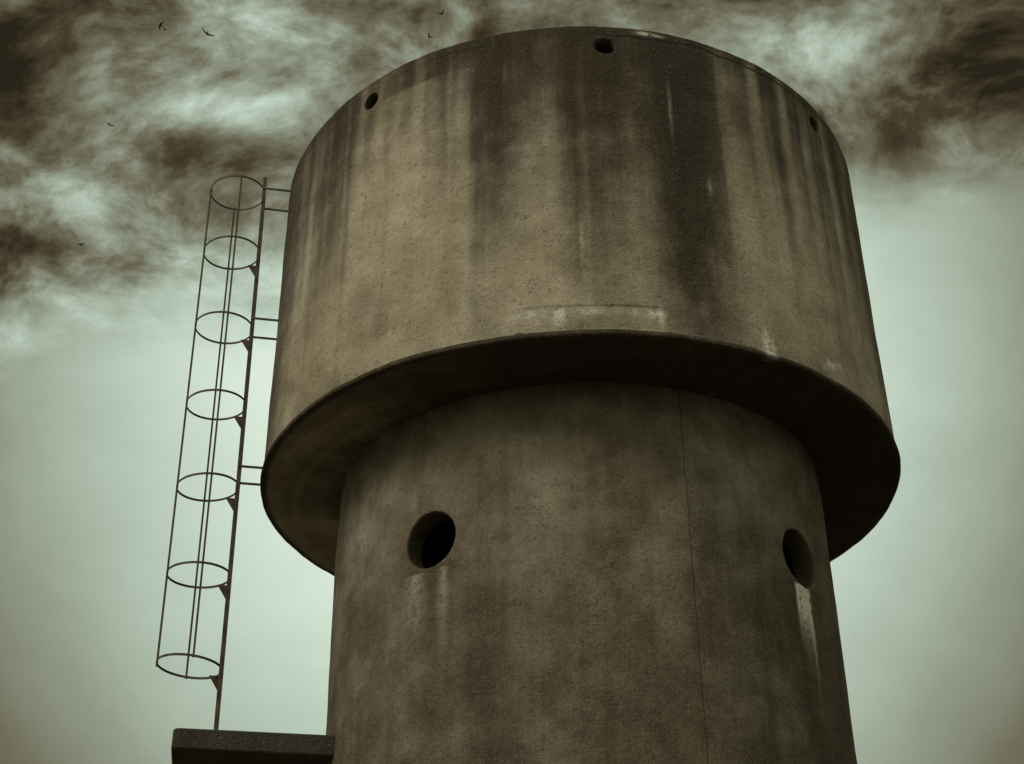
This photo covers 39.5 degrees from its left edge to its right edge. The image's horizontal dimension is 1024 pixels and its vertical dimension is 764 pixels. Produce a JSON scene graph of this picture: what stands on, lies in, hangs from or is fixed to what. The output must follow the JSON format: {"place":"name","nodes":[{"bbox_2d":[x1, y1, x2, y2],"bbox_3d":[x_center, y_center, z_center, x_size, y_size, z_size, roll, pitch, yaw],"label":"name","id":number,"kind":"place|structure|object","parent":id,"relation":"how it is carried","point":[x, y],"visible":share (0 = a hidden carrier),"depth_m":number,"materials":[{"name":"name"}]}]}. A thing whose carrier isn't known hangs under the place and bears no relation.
{"place":"outdoors","nodes":[
{"label":"outdoors","id":0,"kind":"place"},
{"bbox_2d":[0,0,1023,763],"label":"sky","id":1,"kind":"structure","parent":0,"point":[922,101],"materials":[{"name":"grey"}]},
{"label":"ground","id":2,"kind":"structure","parent":0,"visible":0},
{"bbox_2d":[171,26,900,763],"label":"concrete water tower","id":3,"kind":"structure","parent":2,"relation":"on","point":[581,446],"depth_m":13.70,"materials":[{"name":"grey concrete"}]},
{"bbox_2d":[156,175,290,729],"bbox_3d":[-3.113,0.575,15.630,1.050,6.935,0.667,5,-32,-10],"label":"caged ladder","id":4,"kind":"object","parent":3,"relation":"on","point":[217,680],"visible":0.99,"depth_m":15.50,"materials":[{"name":"metal"}]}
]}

